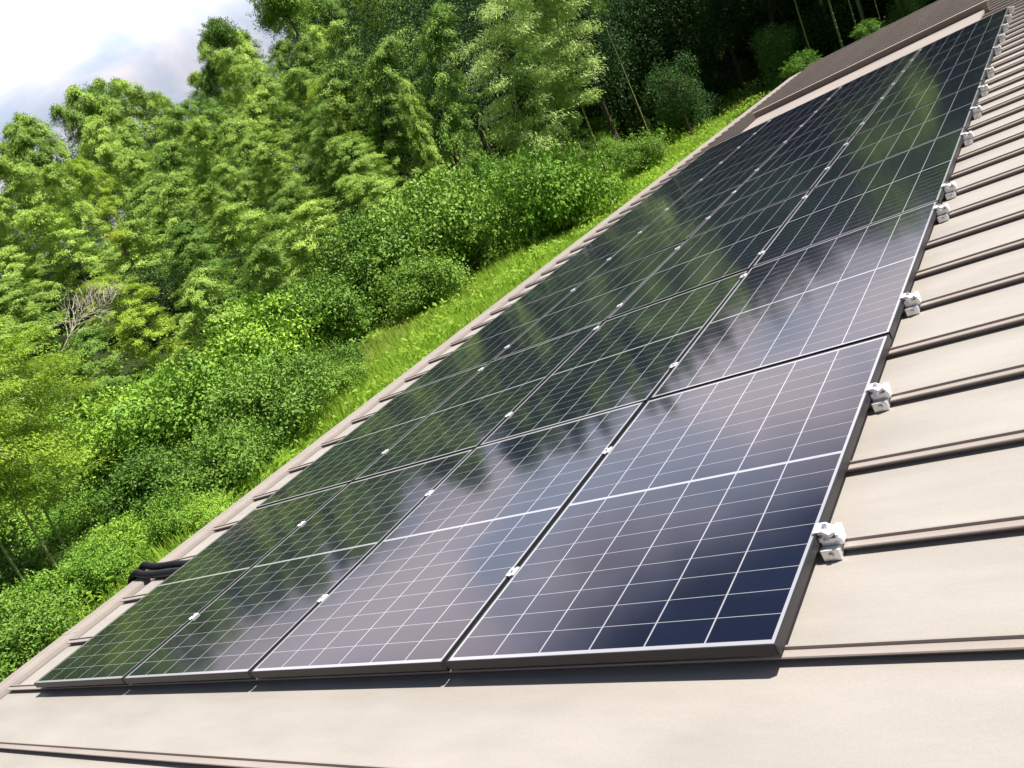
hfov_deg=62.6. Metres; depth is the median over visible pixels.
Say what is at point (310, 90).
bamboo
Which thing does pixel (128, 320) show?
bamboo
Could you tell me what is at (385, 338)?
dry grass
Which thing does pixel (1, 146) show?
bamboo
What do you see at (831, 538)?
end clamp
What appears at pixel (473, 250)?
shrub
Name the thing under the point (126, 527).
shrub
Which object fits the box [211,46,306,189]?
bamboo
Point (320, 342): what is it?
shrub
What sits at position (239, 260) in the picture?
evergreen tree
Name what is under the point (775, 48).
shrub
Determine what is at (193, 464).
shrub
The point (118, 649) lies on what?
solar panel
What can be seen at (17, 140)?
bamboo
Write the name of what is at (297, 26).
evergreen tree
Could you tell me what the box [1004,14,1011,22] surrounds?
end clamp
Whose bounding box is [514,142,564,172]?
shrub
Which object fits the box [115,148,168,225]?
evergreen tree
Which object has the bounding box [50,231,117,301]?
evergreen tree
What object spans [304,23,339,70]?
bamboo
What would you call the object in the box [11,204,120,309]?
bamboo
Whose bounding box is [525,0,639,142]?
broadleaf tree
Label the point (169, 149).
bamboo
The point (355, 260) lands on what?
shrub
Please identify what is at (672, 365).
clamp
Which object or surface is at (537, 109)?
bamboo
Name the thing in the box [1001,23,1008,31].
end clamp
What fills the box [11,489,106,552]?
shrub
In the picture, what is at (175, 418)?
shrub
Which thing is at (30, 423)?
bamboo
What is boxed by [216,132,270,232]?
bamboo
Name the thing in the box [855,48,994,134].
solar panel
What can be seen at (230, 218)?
evergreen tree
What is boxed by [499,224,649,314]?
solar panel
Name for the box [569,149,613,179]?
shrub
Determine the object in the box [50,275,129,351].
bare tree
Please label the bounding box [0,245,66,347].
bamboo
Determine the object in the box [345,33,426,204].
bamboo
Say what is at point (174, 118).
bamboo
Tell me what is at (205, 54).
bamboo
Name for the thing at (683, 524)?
solar panel
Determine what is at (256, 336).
shrub
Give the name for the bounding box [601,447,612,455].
clamp
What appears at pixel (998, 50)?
end clamp
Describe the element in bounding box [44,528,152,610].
shrub
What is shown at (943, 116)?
solar panel
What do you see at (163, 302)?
evergreen tree
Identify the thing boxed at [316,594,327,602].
clamp
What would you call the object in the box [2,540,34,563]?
shrub
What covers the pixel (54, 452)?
shrub
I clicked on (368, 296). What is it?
shrub
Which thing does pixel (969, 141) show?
end clamp
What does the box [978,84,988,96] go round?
end clamp
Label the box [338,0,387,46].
evergreen tree
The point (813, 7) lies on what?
broadleaf tree
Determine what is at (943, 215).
end clamp
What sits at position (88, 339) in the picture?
bamboo
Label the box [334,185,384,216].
evergreen tree
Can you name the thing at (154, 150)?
bamboo
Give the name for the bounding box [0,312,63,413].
bamboo
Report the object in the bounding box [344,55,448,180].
bamboo
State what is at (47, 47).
sky
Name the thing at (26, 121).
bamboo
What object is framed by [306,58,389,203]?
bamboo
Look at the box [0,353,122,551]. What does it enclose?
bamboo
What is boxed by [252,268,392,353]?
shrub
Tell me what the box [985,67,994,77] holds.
end clamp
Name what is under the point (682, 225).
solar panel
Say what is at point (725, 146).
solar panel
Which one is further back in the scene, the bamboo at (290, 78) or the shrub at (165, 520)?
the bamboo at (290, 78)
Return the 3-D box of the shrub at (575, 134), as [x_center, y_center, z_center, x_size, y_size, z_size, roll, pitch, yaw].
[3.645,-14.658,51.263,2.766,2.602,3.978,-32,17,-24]
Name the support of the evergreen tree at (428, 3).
on the ground at (126, 365)
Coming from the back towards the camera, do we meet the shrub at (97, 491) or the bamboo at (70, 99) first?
the bamboo at (70, 99)
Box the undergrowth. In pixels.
[0,0,936,558]
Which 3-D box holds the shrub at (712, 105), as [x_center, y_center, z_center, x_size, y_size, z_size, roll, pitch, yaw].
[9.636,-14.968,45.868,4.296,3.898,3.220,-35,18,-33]
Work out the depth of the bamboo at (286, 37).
75.02 m
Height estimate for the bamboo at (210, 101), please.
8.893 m
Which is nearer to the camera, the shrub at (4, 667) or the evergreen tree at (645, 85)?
the shrub at (4, 667)
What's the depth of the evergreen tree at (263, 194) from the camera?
50.97 m
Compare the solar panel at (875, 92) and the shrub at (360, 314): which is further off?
the shrub at (360, 314)
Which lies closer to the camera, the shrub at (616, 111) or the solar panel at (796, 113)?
the solar panel at (796, 113)
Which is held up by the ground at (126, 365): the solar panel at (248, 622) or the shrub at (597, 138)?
the shrub at (597, 138)
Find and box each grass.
[1,0,933,681]
[192,273,510,450]
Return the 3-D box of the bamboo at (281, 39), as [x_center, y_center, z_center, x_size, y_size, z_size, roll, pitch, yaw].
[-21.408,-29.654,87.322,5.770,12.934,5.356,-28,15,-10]
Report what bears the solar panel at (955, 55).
on the house
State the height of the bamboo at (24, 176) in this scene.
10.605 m
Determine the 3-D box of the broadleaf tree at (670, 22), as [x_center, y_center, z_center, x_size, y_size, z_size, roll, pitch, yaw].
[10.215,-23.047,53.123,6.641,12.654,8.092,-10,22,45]
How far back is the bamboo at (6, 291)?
30.57 m
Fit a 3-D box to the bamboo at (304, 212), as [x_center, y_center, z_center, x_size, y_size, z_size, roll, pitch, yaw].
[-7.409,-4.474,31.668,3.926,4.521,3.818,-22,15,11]
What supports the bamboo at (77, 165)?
on the ground at (126, 365)
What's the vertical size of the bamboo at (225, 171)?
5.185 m
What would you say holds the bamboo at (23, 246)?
on the ground at (126, 365)
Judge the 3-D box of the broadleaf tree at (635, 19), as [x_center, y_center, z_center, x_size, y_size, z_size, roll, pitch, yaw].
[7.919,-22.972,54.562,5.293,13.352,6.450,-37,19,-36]
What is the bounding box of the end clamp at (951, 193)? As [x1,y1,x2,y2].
[941,182,956,199]
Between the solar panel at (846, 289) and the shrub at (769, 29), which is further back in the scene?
the shrub at (769, 29)
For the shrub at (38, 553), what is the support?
on the ground at (126, 365)
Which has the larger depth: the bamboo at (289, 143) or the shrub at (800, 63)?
the bamboo at (289, 143)
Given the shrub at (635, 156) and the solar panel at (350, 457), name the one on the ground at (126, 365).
the shrub at (635, 156)
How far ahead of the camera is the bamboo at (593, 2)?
40.50 m
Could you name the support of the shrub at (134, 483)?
on the ground at (126, 365)
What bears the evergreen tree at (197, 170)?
on the ground at (126, 365)
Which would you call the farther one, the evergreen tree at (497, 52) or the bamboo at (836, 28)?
the evergreen tree at (497, 52)
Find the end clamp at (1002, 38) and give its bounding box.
[997,33,1005,42]
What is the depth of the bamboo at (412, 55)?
53.65 m
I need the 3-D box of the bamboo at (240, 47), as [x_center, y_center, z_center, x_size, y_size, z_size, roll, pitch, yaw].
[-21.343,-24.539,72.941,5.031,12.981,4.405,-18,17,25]
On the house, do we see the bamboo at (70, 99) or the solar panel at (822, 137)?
the solar panel at (822, 137)
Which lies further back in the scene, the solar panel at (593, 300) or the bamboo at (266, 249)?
the bamboo at (266, 249)
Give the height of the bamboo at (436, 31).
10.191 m
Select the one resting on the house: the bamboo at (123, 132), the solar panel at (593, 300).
the solar panel at (593, 300)
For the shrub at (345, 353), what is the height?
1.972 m
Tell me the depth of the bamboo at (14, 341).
15.49 m
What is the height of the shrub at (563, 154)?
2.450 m
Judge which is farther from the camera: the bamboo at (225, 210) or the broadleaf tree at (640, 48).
the broadleaf tree at (640, 48)
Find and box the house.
[0,0,1023,767]
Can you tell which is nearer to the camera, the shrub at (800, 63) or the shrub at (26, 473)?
the shrub at (26, 473)
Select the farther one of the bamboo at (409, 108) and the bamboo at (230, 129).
the bamboo at (230, 129)
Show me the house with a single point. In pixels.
(904, 644)
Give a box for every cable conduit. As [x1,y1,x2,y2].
[127,567,179,584]
[138,560,188,570]
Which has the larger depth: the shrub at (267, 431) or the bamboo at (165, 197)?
the bamboo at (165, 197)
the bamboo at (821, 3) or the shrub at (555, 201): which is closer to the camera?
the shrub at (555, 201)
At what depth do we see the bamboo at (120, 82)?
69.16 m
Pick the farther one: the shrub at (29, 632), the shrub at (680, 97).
the shrub at (680, 97)
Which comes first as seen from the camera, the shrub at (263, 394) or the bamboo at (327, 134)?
the shrub at (263, 394)
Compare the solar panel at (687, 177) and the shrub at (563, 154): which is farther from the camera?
the shrub at (563, 154)
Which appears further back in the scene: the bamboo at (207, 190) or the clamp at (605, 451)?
the bamboo at (207, 190)
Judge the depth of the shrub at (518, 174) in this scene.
44.07 m
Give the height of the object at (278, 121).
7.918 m
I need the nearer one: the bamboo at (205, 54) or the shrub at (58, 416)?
the shrub at (58, 416)
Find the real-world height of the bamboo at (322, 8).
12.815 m
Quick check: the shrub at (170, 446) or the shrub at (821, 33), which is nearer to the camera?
the shrub at (170, 446)
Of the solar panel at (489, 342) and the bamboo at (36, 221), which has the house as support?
the solar panel at (489, 342)
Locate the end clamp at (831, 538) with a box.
[812,522,845,561]
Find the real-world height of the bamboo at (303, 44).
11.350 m
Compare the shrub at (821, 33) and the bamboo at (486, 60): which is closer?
the bamboo at (486, 60)
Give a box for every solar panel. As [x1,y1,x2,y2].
[34,483,348,687]
[123,448,473,683]
[250,401,645,677]
[256,362,488,507]
[353,321,603,481]
[400,282,582,393]
[446,334,891,669]
[479,270,748,445]
[492,241,684,360]
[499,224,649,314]
[574,180,699,255]
[585,184,741,280]
[607,190,810,319]
[629,146,738,211]
[650,200,938,399]
[653,143,783,221]
[675,119,770,175]
[688,137,851,238]
[703,112,814,178]
[742,86,841,144]
[746,99,880,181]
[752,127,965,266]
[786,72,901,141]
[813,81,982,187]
[818,49,918,109]
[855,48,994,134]
[884,25,1002,96]
[906,7,1008,68]
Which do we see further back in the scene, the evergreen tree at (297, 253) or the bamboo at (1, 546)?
the evergreen tree at (297, 253)
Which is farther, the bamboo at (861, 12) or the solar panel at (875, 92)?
the bamboo at (861, 12)
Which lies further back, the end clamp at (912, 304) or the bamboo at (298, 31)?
the bamboo at (298, 31)
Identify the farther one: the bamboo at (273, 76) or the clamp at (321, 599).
the bamboo at (273, 76)
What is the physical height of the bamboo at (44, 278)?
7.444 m
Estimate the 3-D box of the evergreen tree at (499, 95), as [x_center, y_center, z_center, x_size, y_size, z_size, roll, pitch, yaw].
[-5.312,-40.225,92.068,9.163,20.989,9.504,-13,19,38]
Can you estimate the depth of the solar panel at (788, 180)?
7.69 m
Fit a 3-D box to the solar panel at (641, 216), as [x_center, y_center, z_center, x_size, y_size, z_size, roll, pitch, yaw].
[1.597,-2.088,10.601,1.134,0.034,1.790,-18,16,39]
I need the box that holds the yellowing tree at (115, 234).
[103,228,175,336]
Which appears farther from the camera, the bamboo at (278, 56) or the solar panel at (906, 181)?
the bamboo at (278, 56)
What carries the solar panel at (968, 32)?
on the house
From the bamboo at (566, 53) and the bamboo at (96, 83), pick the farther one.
the bamboo at (96, 83)
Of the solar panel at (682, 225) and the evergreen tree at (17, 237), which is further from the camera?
the evergreen tree at (17, 237)
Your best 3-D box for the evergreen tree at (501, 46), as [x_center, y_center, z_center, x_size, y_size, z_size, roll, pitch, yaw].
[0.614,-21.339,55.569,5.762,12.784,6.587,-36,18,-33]
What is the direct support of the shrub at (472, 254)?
on the ground at (126, 365)
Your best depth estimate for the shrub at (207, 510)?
15.41 m
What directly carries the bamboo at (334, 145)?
on the ground at (126, 365)
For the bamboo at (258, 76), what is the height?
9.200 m
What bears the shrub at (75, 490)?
on the ground at (126, 365)
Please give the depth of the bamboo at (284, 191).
35.86 m
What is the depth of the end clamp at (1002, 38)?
9.34 m
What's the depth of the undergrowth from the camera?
47.29 m
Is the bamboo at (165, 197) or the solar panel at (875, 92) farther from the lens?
the bamboo at (165, 197)
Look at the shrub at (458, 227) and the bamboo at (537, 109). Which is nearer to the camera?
the shrub at (458, 227)
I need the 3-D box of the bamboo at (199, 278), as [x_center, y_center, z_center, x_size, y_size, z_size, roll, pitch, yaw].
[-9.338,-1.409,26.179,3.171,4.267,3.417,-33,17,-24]
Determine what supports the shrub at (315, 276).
on the ground at (126, 365)
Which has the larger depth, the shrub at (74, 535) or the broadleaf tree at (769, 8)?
the broadleaf tree at (769, 8)
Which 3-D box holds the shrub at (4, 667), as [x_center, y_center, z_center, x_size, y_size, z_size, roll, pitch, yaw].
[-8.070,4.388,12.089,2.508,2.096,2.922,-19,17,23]
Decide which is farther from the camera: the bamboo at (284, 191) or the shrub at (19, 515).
the bamboo at (284, 191)
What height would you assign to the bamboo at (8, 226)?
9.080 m
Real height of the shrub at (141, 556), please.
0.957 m
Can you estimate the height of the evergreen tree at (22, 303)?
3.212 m
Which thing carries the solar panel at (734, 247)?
on the house
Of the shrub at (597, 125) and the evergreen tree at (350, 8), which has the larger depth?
the evergreen tree at (350, 8)
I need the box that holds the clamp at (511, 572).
[505,567,519,578]
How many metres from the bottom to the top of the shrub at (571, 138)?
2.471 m
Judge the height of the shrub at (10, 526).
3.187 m
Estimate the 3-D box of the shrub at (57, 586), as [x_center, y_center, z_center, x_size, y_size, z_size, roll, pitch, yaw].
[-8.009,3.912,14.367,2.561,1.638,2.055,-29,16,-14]
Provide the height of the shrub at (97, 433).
3.598 m
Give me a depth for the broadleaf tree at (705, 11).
50.45 m
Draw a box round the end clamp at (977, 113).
[970,105,981,118]
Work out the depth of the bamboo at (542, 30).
36.87 m
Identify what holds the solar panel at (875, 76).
on the house
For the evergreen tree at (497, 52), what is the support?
on the ground at (126, 365)
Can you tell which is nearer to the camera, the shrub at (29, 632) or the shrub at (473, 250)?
the shrub at (29, 632)
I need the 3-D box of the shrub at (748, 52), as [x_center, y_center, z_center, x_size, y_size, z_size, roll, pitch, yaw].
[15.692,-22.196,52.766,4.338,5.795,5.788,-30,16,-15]
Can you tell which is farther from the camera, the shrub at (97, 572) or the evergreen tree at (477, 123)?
the evergreen tree at (477, 123)
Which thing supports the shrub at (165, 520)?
on the ground at (126, 365)
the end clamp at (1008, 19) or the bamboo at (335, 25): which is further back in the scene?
the bamboo at (335, 25)
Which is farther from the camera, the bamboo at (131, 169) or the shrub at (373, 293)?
the bamboo at (131, 169)
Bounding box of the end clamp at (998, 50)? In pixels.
[993,45,1001,55]
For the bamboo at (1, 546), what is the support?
on the ground at (126, 365)
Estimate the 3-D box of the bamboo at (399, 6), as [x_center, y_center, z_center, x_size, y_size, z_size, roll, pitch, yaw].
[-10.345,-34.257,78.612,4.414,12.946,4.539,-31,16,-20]
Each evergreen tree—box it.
[0,226,53,303]
[1,290,48,331]
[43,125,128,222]
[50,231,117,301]
[64,169,126,259]
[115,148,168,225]
[117,253,204,340]
[119,198,170,260]
[173,158,224,213]
[203,193,251,239]
[207,138,240,193]
[217,245,276,295]
[244,172,287,211]
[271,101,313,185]
[275,231,321,273]
[281,10,376,80]
[284,0,380,144]
[285,101,313,162]
[310,65,377,169]
[320,0,405,115]
[325,32,438,195]
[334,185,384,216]
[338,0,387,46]
[368,0,460,131]
[378,17,488,168]
[386,0,504,167]
[387,0,501,135]
[422,0,522,120]
[454,0,527,110]
[459,0,557,129]
[464,42,503,98]
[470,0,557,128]
[612,2,649,90]
[643,0,714,54]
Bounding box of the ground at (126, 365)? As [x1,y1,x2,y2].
[0,1,921,608]
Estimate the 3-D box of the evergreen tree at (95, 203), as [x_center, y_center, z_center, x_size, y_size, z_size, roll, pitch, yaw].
[-27.802,-11.229,56.194,4.160,6.819,4.315,-32,17,-24]
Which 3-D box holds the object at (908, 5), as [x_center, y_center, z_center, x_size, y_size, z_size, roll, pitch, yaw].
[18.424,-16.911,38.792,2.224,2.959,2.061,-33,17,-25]
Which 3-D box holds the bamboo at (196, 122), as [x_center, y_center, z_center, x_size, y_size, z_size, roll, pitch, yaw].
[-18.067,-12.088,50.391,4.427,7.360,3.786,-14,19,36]
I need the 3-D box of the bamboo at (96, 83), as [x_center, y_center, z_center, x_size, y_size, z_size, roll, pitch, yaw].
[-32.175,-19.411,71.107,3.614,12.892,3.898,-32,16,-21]
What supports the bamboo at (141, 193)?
on the ground at (126, 365)
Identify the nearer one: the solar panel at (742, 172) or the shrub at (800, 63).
the solar panel at (742, 172)
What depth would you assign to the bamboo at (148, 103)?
63.42 m
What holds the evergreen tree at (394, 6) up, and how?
on the ground at (126, 365)
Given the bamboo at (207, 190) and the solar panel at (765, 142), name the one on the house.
the solar panel at (765, 142)
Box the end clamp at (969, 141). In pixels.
[960,131,973,145]
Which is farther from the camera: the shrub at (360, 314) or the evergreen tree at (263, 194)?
the evergreen tree at (263, 194)
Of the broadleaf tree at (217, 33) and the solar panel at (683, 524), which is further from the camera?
the broadleaf tree at (217, 33)
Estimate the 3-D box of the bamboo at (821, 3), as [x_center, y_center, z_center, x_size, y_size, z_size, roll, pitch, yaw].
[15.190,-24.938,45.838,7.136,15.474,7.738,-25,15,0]
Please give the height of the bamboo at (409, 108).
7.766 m
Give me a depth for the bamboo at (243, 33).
79.84 m
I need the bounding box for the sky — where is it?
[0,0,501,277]
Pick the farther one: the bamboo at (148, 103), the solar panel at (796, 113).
the bamboo at (148, 103)
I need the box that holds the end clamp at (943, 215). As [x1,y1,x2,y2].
[933,203,949,222]
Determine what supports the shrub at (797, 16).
on the ground at (126, 365)
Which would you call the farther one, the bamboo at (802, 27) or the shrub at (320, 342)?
the bamboo at (802, 27)
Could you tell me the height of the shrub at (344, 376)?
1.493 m
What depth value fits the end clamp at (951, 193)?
4.87 m
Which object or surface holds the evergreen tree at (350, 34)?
on the ground at (126, 365)
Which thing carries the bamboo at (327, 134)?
on the ground at (126, 365)
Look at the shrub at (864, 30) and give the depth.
37.64 m
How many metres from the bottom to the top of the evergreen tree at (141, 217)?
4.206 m
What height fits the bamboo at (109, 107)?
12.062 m
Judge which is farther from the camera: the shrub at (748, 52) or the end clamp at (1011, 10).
the shrub at (748, 52)
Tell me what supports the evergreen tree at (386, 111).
on the ground at (126, 365)
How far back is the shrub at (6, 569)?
16.05 m
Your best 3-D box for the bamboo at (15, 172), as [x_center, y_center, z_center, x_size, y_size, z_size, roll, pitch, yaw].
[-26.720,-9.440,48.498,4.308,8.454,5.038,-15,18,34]
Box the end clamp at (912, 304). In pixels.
[899,291,921,316]
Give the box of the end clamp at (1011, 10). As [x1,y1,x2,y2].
[1007,6,1014,13]
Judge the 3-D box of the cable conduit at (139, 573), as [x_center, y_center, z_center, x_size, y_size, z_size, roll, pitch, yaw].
[-2.111,2.384,6.437,1.440,2.462,0.093,-9,22,46]
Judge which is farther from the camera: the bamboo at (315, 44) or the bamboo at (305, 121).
the bamboo at (315, 44)
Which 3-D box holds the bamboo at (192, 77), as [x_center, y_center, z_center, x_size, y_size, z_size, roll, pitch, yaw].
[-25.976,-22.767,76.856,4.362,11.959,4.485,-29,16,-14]
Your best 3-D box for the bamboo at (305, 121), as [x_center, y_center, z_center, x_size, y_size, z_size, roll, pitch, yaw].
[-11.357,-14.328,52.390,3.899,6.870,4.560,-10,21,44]
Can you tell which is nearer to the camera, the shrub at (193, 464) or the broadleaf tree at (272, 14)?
the shrub at (193, 464)
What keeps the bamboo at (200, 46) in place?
on the ground at (126, 365)
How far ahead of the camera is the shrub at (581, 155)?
43.53 m
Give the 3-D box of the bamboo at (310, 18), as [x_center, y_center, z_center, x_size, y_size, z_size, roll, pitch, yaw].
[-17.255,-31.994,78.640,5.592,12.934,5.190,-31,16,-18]
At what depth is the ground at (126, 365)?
39.14 m
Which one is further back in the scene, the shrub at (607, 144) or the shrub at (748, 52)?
the shrub at (748, 52)
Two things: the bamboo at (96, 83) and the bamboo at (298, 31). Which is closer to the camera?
the bamboo at (96, 83)
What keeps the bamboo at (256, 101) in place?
on the ground at (126, 365)
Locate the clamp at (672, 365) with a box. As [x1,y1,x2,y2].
[669,362,677,368]
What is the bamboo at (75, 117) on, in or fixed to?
on the ground at (126, 365)
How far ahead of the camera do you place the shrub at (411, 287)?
26.86 m
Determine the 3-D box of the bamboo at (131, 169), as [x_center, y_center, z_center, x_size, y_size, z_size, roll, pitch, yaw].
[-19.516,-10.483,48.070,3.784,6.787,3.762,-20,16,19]
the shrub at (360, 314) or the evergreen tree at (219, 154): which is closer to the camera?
the shrub at (360, 314)
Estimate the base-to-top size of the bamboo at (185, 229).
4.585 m
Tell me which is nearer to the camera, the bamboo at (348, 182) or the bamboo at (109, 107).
the bamboo at (348, 182)
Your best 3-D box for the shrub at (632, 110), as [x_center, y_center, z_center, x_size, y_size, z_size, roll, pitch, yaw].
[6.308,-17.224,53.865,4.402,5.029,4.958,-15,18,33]
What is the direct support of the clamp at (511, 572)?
attached to the house
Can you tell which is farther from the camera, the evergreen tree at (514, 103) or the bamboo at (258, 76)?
the evergreen tree at (514, 103)
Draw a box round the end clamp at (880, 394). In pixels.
[865,382,891,412]
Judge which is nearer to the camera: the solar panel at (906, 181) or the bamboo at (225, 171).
the solar panel at (906, 181)
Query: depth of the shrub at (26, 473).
21.87 m
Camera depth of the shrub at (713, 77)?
50.99 m
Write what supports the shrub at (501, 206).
on the ground at (126, 365)
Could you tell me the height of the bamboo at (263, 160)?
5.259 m
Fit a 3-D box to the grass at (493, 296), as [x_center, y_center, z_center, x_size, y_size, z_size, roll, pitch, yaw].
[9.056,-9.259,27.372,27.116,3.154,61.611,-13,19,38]
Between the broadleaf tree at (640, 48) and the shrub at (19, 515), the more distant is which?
the broadleaf tree at (640, 48)
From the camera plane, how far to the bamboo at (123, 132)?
54.33 m
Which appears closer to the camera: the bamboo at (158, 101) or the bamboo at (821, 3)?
the bamboo at (821, 3)
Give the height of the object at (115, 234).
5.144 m
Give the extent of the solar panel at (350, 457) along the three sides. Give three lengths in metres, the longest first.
1.790 x 1.134 x 0.032 m
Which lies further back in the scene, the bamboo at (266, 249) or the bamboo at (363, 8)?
the bamboo at (363, 8)
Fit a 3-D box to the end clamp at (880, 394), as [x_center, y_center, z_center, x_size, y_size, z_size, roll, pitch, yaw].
[1.297,0.040,2.964,0.071,0.090,0.088,-18,16,39]
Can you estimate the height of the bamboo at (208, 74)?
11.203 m
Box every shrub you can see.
[0,472,54,561]
[0,477,62,559]
[0,529,58,598]
[0,581,93,677]
[0,594,42,681]
[1,375,123,459]
[1,458,51,502]
[1,561,106,624]
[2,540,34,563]
[4,424,95,494]
[10,539,73,588]
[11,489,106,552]
[25,376,195,499]
[25,468,100,543]
[37,524,105,582]
[38,494,126,555]
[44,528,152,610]
[55,510,165,579]
[72,440,197,539]
[92,475,115,503]
[94,344,317,475]
[97,545,152,598]
[112,355,219,416]
[136,485,213,552]
[147,413,294,512]
[151,443,198,472]
[163,279,364,382]
[179,485,242,540]
[186,457,219,485]
[191,343,352,443]
[207,415,301,467]
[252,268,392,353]
[286,316,347,356]
[290,334,373,400]
[297,262,368,309]
[305,203,447,317]
[313,356,371,402]
[344,277,384,317]
[344,293,384,345]
[346,268,393,313]
[358,156,518,286]
[369,242,473,324]
[451,148,514,198]
[457,230,488,267]
[458,239,490,268]
[468,189,523,219]
[478,138,635,254]
[511,152,557,188]
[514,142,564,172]
[547,144,591,162]
[549,133,591,152]
[551,123,585,147]
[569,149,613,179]
[571,149,595,161]
[575,79,642,138]
[576,81,632,139]
[579,114,619,149]
[586,129,619,151]
[593,136,628,164]
[606,129,671,178]
[658,77,723,133]
[671,47,737,103]
[722,0,792,66]
[747,18,824,80]
[776,48,822,82]
[779,0,822,30]
[783,0,871,57]
[815,0,891,27]
[850,18,883,41]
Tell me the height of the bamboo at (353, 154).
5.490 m
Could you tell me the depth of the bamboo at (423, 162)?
48.23 m
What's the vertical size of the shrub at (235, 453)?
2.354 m
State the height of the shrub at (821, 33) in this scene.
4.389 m
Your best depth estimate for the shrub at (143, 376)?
24.02 m
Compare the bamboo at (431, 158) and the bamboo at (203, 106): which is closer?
the bamboo at (431, 158)
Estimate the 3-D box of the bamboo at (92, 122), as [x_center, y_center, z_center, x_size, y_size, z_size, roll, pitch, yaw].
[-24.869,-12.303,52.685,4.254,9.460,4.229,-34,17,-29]
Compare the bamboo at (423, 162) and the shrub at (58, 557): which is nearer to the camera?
the shrub at (58, 557)
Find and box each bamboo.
[0,121,81,214]
[0,141,48,202]
[0,147,70,266]
[0,155,104,253]
[0,180,61,301]
[0,184,34,292]
[0,196,76,305]
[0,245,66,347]
[0,275,61,371]
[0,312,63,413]
[0,317,106,569]
[0,319,53,585]
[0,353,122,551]
[0,389,83,476]
[7,111,120,256]
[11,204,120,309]
[34,160,119,258]
[49,103,130,193]
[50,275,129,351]
[60,83,123,198]
[62,157,157,265]
[64,324,140,415]
[67,113,149,252]
[76,272,193,377]
[78,90,199,223]
[87,217,185,336]
[90,75,143,177]
[107,116,164,231]
[109,77,180,159]
[111,152,204,247]
[115,171,197,276]
[118,82,219,204]
[132,169,206,316]
[139,141,219,241]
[144,139,208,256]
[150,93,213,172]
[153,106,226,202]
[165,265,257,372]
[167,217,252,332]
[178,97,254,189]
[179,112,235,220]
[185,60,230,153]
[185,70,235,118]
[188,180,265,277]
[193,44,276,122]
[195,200,309,296]
[197,39,246,120]
[200,96,237,163]
[208,116,299,223]
[210,163,286,247]
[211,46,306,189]
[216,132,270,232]
[221,28,299,169]
[231,28,277,118]
[231,83,288,182]
[234,234,308,320]
[235,114,304,192]
[239,67,316,185]
[247,143,318,241]
[248,56,313,167]
[263,177,325,280]
[265,6,322,83]
[265,42,308,143]
[274,38,295,83]
[274,65,330,174]
[276,197,346,288]
[283,83,363,154]
[286,10,309,76]
[289,0,339,58]
[289,31,324,130]
[289,99,342,208]
[300,41,334,78]
[301,79,374,176]
[302,126,357,212]
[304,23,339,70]
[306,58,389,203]
[307,0,375,53]
[311,134,391,223]
[319,18,383,140]
[322,130,409,208]
[335,172,410,222]
[340,47,412,160]
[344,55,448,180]
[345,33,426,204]
[346,66,428,183]
[349,0,400,67]
[377,0,419,23]
[391,26,452,165]
[395,77,450,193]
[399,0,485,198]
[441,0,581,176]
[500,0,611,182]
[510,19,594,171]
[523,0,590,166]
[579,0,650,136]
[794,0,811,57]
[819,0,837,51]
[827,0,843,48]
[848,0,856,26]
[855,0,865,24]
[874,0,882,26]
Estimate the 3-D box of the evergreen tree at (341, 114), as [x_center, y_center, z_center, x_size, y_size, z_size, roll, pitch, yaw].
[-10.441,-17.435,56.485,4.758,8.513,4.936,-15,19,35]
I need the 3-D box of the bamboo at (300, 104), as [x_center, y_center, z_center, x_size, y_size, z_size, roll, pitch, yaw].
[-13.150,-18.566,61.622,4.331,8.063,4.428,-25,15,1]
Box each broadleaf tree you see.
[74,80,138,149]
[196,14,258,114]
[246,0,360,156]
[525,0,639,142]
[528,0,635,141]
[577,0,673,135]
[585,0,679,99]
[615,0,727,70]
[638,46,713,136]
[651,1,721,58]
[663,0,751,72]
[668,0,759,91]
[699,0,808,48]
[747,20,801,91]
[789,0,848,43]
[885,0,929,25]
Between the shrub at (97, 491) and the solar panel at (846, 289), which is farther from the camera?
the shrub at (97, 491)
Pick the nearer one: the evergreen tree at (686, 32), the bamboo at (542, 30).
the bamboo at (542, 30)
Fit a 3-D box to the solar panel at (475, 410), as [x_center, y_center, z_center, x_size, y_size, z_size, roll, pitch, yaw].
[-0.182,0.100,5.820,1.134,0.033,1.790,-18,16,39]
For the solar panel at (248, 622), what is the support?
on the house
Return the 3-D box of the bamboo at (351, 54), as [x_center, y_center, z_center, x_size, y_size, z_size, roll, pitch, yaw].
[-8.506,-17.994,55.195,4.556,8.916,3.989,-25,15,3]
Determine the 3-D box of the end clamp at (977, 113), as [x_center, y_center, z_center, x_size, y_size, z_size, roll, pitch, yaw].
[3.580,-2.101,6.481,0.071,0.090,0.088,-18,16,39]
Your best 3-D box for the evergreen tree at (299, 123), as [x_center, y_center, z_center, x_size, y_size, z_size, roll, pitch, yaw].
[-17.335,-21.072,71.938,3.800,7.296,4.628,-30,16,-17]
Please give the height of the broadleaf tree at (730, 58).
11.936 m
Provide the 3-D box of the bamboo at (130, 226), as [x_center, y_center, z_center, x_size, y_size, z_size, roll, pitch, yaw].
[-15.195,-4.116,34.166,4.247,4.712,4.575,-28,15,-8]
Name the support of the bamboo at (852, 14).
on the ground at (126, 365)
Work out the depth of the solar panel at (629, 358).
4.95 m
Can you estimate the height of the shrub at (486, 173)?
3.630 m

